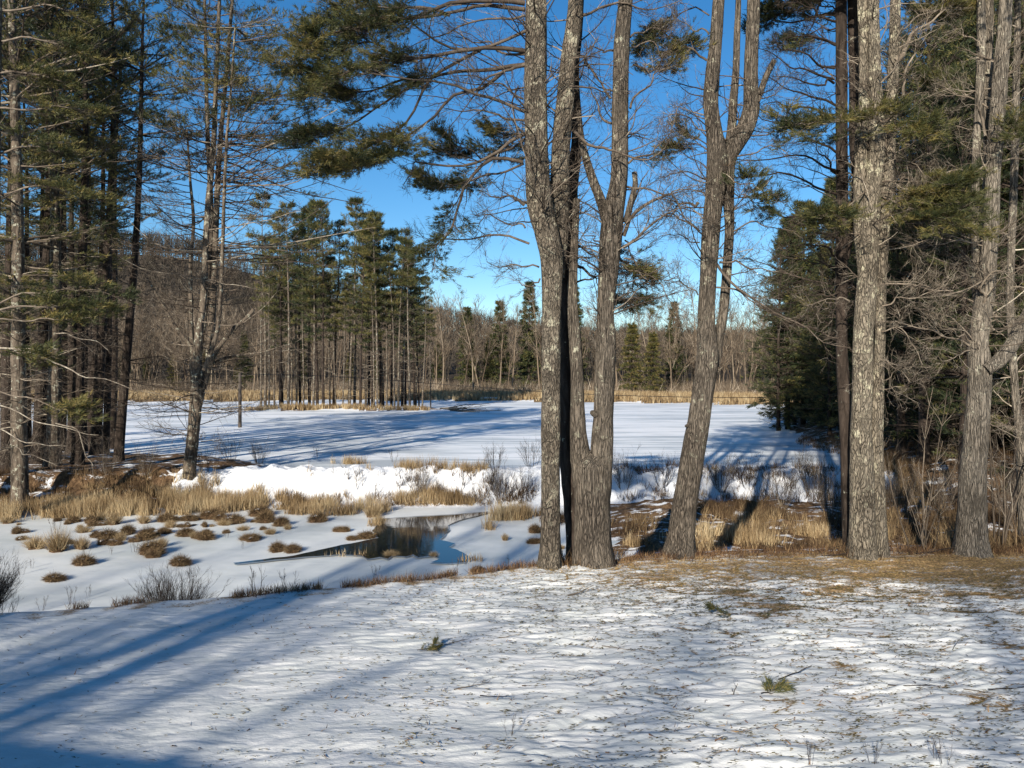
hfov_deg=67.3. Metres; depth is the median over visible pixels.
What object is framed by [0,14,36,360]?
pine tree
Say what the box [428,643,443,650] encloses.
pine sprig
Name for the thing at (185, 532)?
sedge tussock
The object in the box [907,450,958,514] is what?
bare shrub
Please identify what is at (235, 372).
evergreen tree
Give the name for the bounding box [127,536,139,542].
sedge tussock
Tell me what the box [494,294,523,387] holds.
bare tree
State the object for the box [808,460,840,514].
bare shrub
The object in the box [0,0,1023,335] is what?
sky
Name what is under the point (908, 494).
bare shrub
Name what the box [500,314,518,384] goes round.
bare tree
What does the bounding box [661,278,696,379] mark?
bare tree
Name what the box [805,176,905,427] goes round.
evergreen tree
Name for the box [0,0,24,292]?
pine tree
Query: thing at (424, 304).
pine tree
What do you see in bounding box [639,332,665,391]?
evergreen tree
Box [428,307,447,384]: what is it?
bare tree
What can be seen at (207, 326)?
bare tree
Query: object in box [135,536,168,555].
sedge tussock
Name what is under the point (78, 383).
pine tree
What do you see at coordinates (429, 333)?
pine tree
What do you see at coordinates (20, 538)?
sedge tussock
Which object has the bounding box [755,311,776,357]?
bare tree
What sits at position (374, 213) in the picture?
pine tree
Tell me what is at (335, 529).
sedge tussock
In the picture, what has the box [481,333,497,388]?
evergreen tree
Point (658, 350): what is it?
bare tree
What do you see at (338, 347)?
bare tree
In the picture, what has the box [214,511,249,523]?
sedge tussock
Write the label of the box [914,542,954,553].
fallen twig
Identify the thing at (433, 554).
sedge tussock
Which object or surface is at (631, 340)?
bare tree
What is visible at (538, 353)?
bare tree
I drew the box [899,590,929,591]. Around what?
fallen twig
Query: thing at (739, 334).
bare tree
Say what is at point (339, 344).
bare tree
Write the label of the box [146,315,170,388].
bare tree
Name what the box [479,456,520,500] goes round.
bare shrub
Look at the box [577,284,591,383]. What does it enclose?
evergreen tree
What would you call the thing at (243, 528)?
sedge tussock
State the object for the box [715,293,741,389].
bare tree
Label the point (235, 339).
bare tree
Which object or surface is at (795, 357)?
evergreen tree
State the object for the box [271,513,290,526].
sedge tussock
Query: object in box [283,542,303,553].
sedge tussock
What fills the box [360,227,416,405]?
pine tree
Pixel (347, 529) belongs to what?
sedge tussock
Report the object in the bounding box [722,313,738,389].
bare tree
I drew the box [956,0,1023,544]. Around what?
maple tree
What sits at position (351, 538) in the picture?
sedge tussock
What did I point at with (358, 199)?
pine tree
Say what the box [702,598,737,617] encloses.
pine sprig
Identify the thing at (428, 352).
bare tree
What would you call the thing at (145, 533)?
sedge tussock
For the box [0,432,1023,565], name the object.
brown sedge
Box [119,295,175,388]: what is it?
bare tree
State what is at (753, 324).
bare tree
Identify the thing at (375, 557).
thin ice
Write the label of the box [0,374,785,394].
understory
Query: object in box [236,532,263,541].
sedge tussock
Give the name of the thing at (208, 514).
sedge tussock
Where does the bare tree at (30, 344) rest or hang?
on the bank ground at (462, 399)
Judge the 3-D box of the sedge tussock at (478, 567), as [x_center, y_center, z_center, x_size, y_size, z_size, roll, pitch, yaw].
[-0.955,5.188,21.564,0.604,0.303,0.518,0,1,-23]
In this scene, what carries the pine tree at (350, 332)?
on the brushy ground at (167, 463)
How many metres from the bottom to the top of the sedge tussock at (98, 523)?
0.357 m
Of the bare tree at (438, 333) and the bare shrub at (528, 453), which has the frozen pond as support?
the bare shrub at (528, 453)
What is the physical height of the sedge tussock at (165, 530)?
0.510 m
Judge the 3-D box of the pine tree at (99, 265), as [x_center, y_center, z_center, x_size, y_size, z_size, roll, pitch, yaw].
[-24.198,-8.501,44.938,7.585,25.293,6.124,2,1,0]
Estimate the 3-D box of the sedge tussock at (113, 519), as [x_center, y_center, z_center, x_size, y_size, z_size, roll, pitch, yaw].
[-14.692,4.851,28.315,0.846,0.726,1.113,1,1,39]
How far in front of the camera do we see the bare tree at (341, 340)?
163.32 m
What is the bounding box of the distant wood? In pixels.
[0,228,821,384]
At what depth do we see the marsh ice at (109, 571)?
22.97 m
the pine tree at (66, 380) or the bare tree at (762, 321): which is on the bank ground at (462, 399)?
the bare tree at (762, 321)
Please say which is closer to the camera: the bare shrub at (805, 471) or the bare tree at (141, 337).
the bare shrub at (805, 471)
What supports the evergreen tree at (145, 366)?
on the bank ground at (462, 399)
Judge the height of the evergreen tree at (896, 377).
24.346 m
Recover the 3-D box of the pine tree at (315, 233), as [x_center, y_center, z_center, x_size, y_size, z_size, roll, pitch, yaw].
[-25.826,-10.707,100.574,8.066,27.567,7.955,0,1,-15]
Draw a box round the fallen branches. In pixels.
[440,402,500,411]
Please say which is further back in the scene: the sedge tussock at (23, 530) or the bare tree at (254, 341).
the bare tree at (254, 341)
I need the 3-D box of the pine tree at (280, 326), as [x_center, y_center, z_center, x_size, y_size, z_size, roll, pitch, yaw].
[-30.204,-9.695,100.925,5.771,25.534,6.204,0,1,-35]
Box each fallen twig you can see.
[454,678,492,689]
[568,585,593,595]
[778,665,811,679]
[884,550,926,556]
[888,683,935,691]
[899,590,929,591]
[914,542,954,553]
[963,688,1010,695]
[988,686,1023,689]
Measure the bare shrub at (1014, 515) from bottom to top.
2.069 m
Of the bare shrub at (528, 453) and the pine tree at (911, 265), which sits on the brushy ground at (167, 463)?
the pine tree at (911, 265)
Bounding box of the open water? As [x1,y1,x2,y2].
[235,512,487,563]
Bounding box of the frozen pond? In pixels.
[31,399,839,469]
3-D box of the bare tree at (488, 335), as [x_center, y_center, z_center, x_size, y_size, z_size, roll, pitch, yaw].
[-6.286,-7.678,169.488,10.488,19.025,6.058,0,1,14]
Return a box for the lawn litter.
[0,563,1023,767]
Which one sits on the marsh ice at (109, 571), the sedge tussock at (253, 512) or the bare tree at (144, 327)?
the sedge tussock at (253, 512)
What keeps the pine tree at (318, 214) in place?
on the brushy ground at (167, 463)
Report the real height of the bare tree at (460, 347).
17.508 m
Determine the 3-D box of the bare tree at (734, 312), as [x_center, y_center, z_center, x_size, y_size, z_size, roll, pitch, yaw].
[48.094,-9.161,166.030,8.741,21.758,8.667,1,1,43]
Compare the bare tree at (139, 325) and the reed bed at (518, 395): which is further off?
the bare tree at (139, 325)
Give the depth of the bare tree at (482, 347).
178.99 m
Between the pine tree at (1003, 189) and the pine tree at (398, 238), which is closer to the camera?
the pine tree at (1003, 189)
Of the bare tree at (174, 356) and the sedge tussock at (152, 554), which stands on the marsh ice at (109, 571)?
the sedge tussock at (152, 554)
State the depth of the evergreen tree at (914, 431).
36.11 m
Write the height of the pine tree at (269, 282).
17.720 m
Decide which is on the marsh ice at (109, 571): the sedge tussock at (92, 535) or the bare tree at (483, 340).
the sedge tussock at (92, 535)
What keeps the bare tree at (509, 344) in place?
on the bank ground at (462, 399)
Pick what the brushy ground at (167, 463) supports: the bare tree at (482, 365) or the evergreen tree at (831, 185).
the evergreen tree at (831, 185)
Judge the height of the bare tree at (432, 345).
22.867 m
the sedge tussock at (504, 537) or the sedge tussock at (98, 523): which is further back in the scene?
the sedge tussock at (98, 523)
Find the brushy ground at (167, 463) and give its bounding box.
[0,406,1017,611]
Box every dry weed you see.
[64,586,76,603]
[248,566,265,597]
[279,569,299,592]
[452,469,468,489]
[501,713,516,735]
[805,742,815,764]
[863,742,881,763]
[930,735,942,755]
[936,742,954,763]
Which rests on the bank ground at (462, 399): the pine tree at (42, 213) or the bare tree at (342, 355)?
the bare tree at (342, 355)
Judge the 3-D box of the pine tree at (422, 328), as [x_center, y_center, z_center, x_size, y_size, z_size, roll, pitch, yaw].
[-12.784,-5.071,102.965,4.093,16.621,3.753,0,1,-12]
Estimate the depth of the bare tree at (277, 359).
159.55 m
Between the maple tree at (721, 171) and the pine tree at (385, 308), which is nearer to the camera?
the maple tree at (721, 171)
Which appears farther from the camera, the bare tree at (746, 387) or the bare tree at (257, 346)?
the bare tree at (257, 346)
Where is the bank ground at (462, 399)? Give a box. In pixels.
[31,386,765,404]
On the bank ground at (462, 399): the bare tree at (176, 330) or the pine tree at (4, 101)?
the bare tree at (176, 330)
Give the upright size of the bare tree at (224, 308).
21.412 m
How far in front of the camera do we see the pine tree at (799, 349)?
59.94 m
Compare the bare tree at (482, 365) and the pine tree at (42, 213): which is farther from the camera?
the bare tree at (482, 365)
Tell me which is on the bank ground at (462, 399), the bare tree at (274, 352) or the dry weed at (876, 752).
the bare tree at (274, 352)
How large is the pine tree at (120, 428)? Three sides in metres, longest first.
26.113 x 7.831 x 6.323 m
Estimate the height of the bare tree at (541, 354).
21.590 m
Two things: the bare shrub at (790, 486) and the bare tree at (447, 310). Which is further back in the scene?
the bare tree at (447, 310)
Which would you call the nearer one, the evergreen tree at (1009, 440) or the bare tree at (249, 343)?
the evergreen tree at (1009, 440)
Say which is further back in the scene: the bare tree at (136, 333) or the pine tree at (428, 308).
the bare tree at (136, 333)
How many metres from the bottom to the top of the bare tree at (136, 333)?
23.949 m
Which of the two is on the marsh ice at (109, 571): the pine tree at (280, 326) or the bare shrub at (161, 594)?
the bare shrub at (161, 594)
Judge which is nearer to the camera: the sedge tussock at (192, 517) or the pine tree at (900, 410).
the sedge tussock at (192, 517)
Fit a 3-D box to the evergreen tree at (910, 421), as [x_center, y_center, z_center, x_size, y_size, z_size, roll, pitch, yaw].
[22.676,-7.671,40.945,9.472,24.346,9.465,1,1,44]
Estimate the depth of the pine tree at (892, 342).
50.64 m
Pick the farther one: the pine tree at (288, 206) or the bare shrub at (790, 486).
the pine tree at (288, 206)
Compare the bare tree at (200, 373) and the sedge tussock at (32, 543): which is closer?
the sedge tussock at (32, 543)
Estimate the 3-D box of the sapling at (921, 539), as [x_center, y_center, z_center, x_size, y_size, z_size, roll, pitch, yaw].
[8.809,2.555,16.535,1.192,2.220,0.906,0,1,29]
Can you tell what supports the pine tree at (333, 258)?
on the brushy ground at (167, 463)
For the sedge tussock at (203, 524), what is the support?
on the marsh ice at (109, 571)
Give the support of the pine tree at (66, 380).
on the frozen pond
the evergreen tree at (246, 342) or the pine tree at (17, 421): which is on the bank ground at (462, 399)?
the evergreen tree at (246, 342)
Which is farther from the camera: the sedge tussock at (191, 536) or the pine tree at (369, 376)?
the pine tree at (369, 376)
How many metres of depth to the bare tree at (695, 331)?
151.07 m
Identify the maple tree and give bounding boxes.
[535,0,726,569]
[629,0,864,559]
[864,0,1023,558]
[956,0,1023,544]
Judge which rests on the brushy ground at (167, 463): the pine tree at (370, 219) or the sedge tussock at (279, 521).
the pine tree at (370, 219)
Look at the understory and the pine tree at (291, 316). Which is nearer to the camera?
the pine tree at (291, 316)
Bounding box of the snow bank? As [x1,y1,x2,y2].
[172,463,901,507]
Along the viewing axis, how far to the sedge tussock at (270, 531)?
26.51 m
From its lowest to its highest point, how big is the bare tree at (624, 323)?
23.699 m
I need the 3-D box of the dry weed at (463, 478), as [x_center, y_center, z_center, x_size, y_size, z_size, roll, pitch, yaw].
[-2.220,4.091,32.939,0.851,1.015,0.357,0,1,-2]
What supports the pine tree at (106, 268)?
on the brushy ground at (167, 463)
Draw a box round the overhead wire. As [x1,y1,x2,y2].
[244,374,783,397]
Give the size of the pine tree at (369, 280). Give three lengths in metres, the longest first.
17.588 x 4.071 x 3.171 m
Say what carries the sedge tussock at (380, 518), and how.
on the marsh ice at (109, 571)
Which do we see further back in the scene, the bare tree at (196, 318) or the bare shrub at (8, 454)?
the bare tree at (196, 318)
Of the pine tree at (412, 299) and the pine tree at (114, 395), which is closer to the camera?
the pine tree at (114, 395)
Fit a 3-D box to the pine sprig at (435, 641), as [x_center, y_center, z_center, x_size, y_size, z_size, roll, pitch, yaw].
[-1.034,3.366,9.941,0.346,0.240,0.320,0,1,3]
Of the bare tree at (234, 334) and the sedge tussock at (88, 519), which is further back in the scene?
the bare tree at (234, 334)
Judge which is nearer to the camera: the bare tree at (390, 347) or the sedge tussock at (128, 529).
the sedge tussock at (128, 529)
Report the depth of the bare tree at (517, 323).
158.34 m
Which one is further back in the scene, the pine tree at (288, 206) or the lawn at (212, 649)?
the pine tree at (288, 206)
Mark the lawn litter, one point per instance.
(673, 676)
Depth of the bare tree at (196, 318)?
183.74 m
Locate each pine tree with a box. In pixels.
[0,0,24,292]
[0,0,64,404]
[0,0,81,401]
[0,0,87,471]
[0,0,133,508]
[0,0,144,486]
[0,0,145,466]
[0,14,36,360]
[0,33,66,451]
[1,0,136,464]
[1,1,120,453]
[1,5,126,452]
[6,12,67,450]
[19,0,161,464]
[24,0,150,450]
[28,63,120,451]
[34,19,168,450]
[43,0,180,454]
[45,35,173,451]
[53,0,219,461]
[67,181,121,393]
[67,221,98,386]
[75,13,167,448]
[240,189,284,405]
[246,235,276,405]
[256,215,300,403]
[256,271,281,404]
[259,255,284,405]
[261,0,686,570]
[261,237,297,402]
[266,199,308,403]
[274,204,337,405]
[275,227,320,404]
[278,285,300,403]
[282,212,313,404]
[284,198,344,404]
[291,273,313,402]
[298,237,331,403]
[299,198,347,404]
[318,218,352,404]
[319,255,340,403]
[324,302,343,402]
[332,292,356,403]
[335,196,369,403]
[337,208,376,403]
[340,275,361,403]
[341,228,381,403]
[346,229,393,405]
[352,209,387,405]
[352,246,389,403]
[354,212,394,406]
[356,273,385,406]
[357,209,398,405]
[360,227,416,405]
[365,226,393,405]
[373,256,399,405]
[377,255,406,406]
[383,234,416,405]
[385,227,423,405]
[385,265,424,406]
[390,237,423,405]
[391,257,433,404]
[392,244,417,406]
[403,285,428,405]
[409,269,433,404]
[411,275,438,406]
[422,309,438,407]
[515,0,640,557]
[722,0,907,546]
[744,0,1007,560]
[744,233,813,430]
[769,247,811,424]
[785,265,850,425]
[786,222,854,435]
[811,81,918,434]
[815,39,960,457]
[821,138,916,430]
[825,4,1020,449]
[826,0,1023,464]
[886,79,959,444]
[888,59,1023,507]
[895,0,1023,455]
[911,0,1023,497]
[981,10,1023,441]
[995,19,1023,411]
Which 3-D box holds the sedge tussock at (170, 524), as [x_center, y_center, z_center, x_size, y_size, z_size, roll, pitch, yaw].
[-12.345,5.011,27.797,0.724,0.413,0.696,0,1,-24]
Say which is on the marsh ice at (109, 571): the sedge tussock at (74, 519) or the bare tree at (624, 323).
the sedge tussock at (74, 519)
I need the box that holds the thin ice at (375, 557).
[235,511,488,564]
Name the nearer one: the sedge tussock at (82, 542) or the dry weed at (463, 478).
the sedge tussock at (82, 542)
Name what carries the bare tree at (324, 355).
on the bank ground at (462, 399)
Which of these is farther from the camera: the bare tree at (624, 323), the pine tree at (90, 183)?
the bare tree at (624, 323)
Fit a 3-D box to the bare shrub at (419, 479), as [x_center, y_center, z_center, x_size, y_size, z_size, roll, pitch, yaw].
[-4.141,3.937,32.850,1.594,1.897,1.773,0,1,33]
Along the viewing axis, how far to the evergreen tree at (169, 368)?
161.68 m
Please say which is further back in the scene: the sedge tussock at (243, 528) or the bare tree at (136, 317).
the bare tree at (136, 317)
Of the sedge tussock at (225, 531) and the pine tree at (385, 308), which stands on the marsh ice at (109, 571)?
the sedge tussock at (225, 531)
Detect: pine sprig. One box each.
[418,634,441,651]
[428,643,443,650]
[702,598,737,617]
[757,673,799,693]
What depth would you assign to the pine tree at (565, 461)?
15.59 m
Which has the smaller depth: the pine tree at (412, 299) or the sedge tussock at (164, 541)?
the sedge tussock at (164, 541)
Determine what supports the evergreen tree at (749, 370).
on the bank ground at (462, 399)
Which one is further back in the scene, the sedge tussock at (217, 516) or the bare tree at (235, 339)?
the bare tree at (235, 339)
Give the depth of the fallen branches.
96.00 m
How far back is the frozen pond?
58.17 m
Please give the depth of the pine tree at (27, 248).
43.88 m
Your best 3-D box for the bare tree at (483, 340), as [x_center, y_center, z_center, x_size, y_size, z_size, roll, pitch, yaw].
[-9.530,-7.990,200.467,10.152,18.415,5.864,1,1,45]
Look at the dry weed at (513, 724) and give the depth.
7.49 m
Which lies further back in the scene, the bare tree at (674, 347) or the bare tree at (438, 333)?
the bare tree at (438, 333)
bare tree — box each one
[29,304,36,389]
[30,309,68,367]
[92,0,376,480]
[118,298,141,376]
[118,300,134,351]
[118,315,153,390]
[118,315,159,363]
[118,322,157,373]
[119,278,153,389]
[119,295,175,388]
[121,312,164,387]
[121,320,163,388]
[124,292,142,381]
[134,300,148,387]
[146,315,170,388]
[149,307,172,377]
[155,296,194,381]
[159,299,188,386]
[161,288,188,386]
[163,314,207,387]
[168,327,207,367]
[177,305,197,350]
[177,308,189,380]
[182,302,219,350]
[184,281,234,389]
[205,303,242,390]
[216,305,267,384]
[217,298,234,387]
[217,312,242,377]
[225,309,254,381]
[227,317,236,377]
[247,303,275,385]
[249,300,268,389]
[250,323,262,383]
[257,325,294,388]
[267,304,283,386]
[267,321,300,387]
[270,313,300,380]
[274,313,297,388]
[286,304,321,376]
[287,326,306,365]
[301,324,333,379]
[303,315,327,363]
[317,327,336,382]
[321,303,357,387]
[321,315,356,377]
[321,325,353,380]
[327,291,353,387]
[336,296,351,382]
[350,327,390,379]
[356,313,390,384]
[357,314,383,387]
[381,328,389,385]
[383,314,401,372]
[383,323,400,359]
[401,302,433,381]
[409,320,434,374]
[421,307,441,384]
[422,298,445,388]
[422,306,447,374]
[424,289,463,388]
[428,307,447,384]
[430,307,452,374]
[441,297,462,387]
[447,287,487,391]
[451,324,479,380]
[459,315,487,383]
[460,313,481,384]
[461,307,502,386]
[464,321,486,378]
[473,320,489,385]
[488,312,500,380]
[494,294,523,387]
[498,323,514,385]
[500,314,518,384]
[506,303,528,390]
[512,321,526,380]
[519,285,541,389]
[523,308,541,377]
[530,304,541,386]
[580,312,596,389]
[581,298,596,375]
[581,317,592,363]
[581,319,593,357]
[585,284,646,390]
[585,330,596,388]
[588,292,622,346]
[593,317,628,390]
[614,294,665,383]
[619,316,641,383]
[621,309,667,384]
[626,301,665,389]
[627,292,646,356]
[649,322,668,390]
[655,324,682,381]
[659,300,696,390]
[660,307,690,362]
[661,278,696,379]
[681,309,695,372]
[682,280,698,355]
[682,291,717,358]
[683,317,697,361]
[689,307,747,370]
[715,289,754,387]
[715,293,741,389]
[722,296,748,385]
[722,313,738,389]
[728,302,770,392]
[731,315,751,385]
[739,320,768,381]
[741,289,774,391]
[746,286,766,385]
[750,284,782,381]
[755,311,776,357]
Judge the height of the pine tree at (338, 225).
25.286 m
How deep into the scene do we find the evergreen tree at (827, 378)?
59.96 m
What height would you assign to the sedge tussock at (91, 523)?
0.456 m
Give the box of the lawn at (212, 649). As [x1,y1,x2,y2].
[0,548,1023,767]
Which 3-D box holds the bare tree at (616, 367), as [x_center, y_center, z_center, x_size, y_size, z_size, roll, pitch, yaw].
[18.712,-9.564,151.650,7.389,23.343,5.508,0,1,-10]
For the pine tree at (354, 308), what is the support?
on the brushy ground at (167, 463)
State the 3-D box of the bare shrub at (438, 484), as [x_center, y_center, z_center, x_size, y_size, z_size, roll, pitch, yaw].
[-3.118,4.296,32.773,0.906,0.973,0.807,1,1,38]
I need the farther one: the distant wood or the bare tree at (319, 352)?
the distant wood
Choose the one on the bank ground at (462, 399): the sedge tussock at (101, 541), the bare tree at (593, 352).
the bare tree at (593, 352)
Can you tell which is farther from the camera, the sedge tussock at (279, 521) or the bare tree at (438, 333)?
the bare tree at (438, 333)
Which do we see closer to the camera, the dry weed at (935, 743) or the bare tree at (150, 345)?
the dry weed at (935, 743)
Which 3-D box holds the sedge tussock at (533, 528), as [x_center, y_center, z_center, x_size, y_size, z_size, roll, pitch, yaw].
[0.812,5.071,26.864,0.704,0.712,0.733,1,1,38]
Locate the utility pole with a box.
[234,373,245,427]
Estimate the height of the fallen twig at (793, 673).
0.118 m
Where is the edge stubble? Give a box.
[65,539,1023,609]
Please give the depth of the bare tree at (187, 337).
180.87 m
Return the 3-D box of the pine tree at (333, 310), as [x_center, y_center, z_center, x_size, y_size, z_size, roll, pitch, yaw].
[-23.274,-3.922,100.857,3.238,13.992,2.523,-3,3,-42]
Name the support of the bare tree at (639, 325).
on the bank ground at (462, 399)
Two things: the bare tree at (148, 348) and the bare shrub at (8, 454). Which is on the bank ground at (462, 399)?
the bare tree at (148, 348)
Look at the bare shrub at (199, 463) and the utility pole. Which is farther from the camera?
the utility pole
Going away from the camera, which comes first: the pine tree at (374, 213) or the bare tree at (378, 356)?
the pine tree at (374, 213)
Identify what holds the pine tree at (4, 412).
on the brushy ground at (167, 463)
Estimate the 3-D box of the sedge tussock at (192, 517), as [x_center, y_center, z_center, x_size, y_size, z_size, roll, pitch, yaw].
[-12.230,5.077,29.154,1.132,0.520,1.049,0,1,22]
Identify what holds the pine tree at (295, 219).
on the brushy ground at (167, 463)
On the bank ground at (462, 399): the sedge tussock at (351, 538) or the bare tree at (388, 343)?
the bare tree at (388, 343)
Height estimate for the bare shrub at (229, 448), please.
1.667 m
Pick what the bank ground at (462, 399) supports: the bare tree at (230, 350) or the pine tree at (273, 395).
the bare tree at (230, 350)
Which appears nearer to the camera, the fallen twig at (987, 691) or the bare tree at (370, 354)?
the fallen twig at (987, 691)
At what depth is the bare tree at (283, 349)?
192.27 m
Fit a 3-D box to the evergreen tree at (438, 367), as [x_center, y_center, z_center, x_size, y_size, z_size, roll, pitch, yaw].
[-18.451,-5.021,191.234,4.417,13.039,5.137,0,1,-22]
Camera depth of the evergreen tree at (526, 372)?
191.08 m
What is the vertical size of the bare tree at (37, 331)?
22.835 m
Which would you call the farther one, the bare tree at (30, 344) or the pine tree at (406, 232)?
the bare tree at (30, 344)
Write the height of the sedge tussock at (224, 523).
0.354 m
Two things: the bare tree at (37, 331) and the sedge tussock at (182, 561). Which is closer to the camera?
the sedge tussock at (182, 561)
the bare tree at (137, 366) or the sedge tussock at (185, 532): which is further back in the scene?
the bare tree at (137, 366)
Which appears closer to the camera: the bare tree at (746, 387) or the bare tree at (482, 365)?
the bare tree at (746, 387)
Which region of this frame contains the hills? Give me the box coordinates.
[0,254,812,385]
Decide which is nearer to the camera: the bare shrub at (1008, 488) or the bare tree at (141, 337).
the bare shrub at (1008, 488)
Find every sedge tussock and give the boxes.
[0,514,19,523]
[11,524,22,533]
[14,535,29,540]
[19,531,47,549]
[20,528,30,533]
[36,523,74,552]
[40,571,68,582]
[52,516,61,521]
[64,516,82,522]
[70,551,98,566]
[71,534,91,549]
[73,525,93,532]
[82,513,97,523]
[86,520,95,526]
[88,530,98,537]
[92,521,106,525]
[94,525,122,539]
[95,511,107,520]
[95,534,109,545]
[103,508,124,524]
[104,537,125,545]
[114,531,129,540]
[119,522,137,535]
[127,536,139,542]
[134,512,152,523]
[134,523,156,540]
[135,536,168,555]
[143,548,161,558]
[151,535,169,546]
[153,511,179,522]
[156,526,175,533]
[163,519,179,527]
[168,552,193,566]
[174,526,197,536]
[178,512,199,521]
[183,521,190,527]
[188,530,198,538]
[193,530,217,540]
[197,504,225,520]
[201,520,207,527]
[213,510,227,520]
[213,518,232,525]
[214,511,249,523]
[221,528,230,533]
[235,525,250,530]
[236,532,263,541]
[244,533,259,541]
[245,503,278,517]
[251,508,277,523]
[262,526,276,534]
[266,539,286,552]
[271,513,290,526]
[281,522,292,529]
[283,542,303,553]
[304,510,329,522]
[332,526,345,531]
[340,525,350,532]
[345,534,358,540]
[355,529,377,539]
[362,501,383,517]
[369,514,387,523]
[380,548,399,555]
[428,551,440,555]
[469,566,485,571]
[501,532,510,540]
[525,537,539,543]
[527,521,540,532]
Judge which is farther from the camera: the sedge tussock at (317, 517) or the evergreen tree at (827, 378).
the evergreen tree at (827, 378)
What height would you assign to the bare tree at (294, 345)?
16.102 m
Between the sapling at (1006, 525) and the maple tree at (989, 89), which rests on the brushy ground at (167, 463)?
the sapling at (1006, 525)
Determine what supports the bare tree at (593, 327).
on the bank ground at (462, 399)
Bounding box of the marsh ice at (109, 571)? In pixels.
[0,507,626,612]
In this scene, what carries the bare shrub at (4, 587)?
on the brushy ground at (167, 463)
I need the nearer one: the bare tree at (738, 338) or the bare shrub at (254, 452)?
the bare shrub at (254, 452)
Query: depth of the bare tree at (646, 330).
150.59 m
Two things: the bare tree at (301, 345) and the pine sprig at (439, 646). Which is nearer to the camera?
the pine sprig at (439, 646)
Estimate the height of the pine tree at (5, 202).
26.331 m
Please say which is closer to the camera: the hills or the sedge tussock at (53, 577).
the sedge tussock at (53, 577)
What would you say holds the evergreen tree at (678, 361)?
on the bank ground at (462, 399)
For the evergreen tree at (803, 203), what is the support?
on the brushy ground at (167, 463)
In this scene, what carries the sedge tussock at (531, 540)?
on the marsh ice at (109, 571)
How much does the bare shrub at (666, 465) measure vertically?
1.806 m
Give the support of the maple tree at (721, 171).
on the brushy ground at (167, 463)
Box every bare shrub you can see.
[0,430,40,469]
[0,548,27,606]
[1,589,18,612]
[33,426,72,468]
[91,438,126,474]
[123,561,229,601]
[128,439,162,476]
[192,443,223,476]
[214,435,242,462]
[247,437,274,463]
[400,457,437,497]
[430,478,448,491]
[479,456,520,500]
[482,441,508,470]
[509,466,539,498]
[514,438,540,465]
[612,444,647,490]
[646,450,678,487]
[704,446,741,492]
[730,449,767,487]
[759,456,806,507]
[790,438,839,498]
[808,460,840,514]
[885,456,928,515]
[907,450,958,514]
[987,454,1016,512]
[994,480,1017,532]
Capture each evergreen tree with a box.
[141,356,150,382]
[164,355,181,390]
[230,331,253,390]
[231,363,238,383]
[293,339,307,388]
[344,353,357,384]
[431,338,445,383]
[453,307,481,389]
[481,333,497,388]
[486,300,514,388]
[510,280,541,389]
[517,341,532,385]
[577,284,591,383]
[616,322,647,390]
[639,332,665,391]
[660,299,689,386]
[740,214,824,429]
[747,199,836,427]
[747,337,763,387]
[788,175,852,426]
[804,183,917,426]
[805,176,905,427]
[835,17,1008,454]
[849,101,1002,441]
[883,0,1019,439]
[915,19,1022,448]
[989,387,1012,491]
[995,10,1022,434]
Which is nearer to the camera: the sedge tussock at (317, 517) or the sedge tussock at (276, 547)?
the sedge tussock at (276, 547)
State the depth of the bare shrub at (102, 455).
33.36 m
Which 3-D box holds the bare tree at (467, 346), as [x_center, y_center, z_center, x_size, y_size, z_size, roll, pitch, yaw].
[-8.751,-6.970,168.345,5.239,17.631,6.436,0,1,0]
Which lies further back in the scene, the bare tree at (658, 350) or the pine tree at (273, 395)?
the bare tree at (658, 350)
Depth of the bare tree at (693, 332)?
159.00 m
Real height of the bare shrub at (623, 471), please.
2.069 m
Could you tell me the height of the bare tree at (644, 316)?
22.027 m
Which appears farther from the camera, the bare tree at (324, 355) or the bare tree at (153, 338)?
the bare tree at (153, 338)
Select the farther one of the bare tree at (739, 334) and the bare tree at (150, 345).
the bare tree at (150, 345)
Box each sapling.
[884,378,964,549]
[893,455,949,550]
[952,373,1023,547]
[993,415,1023,540]
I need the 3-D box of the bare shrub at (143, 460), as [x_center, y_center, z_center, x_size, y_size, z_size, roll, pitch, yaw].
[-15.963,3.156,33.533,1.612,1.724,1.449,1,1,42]
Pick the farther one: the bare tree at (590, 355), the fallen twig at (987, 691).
the bare tree at (590, 355)
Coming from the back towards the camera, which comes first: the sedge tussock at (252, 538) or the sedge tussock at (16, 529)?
the sedge tussock at (16, 529)
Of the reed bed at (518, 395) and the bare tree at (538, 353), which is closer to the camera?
the reed bed at (518, 395)
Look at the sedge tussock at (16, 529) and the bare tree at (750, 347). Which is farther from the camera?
the bare tree at (750, 347)
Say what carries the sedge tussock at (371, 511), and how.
on the marsh ice at (109, 571)
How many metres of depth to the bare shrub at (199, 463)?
33.72 m
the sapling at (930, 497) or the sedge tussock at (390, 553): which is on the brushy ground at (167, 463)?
the sapling at (930, 497)
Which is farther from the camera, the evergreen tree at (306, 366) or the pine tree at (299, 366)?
the evergreen tree at (306, 366)
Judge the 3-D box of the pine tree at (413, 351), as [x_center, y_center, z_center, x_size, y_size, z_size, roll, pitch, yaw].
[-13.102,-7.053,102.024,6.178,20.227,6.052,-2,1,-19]
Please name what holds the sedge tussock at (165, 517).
on the marsh ice at (109, 571)
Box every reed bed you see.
[0,453,835,561]
[31,388,837,410]
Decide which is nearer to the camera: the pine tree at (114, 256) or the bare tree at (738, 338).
the pine tree at (114, 256)

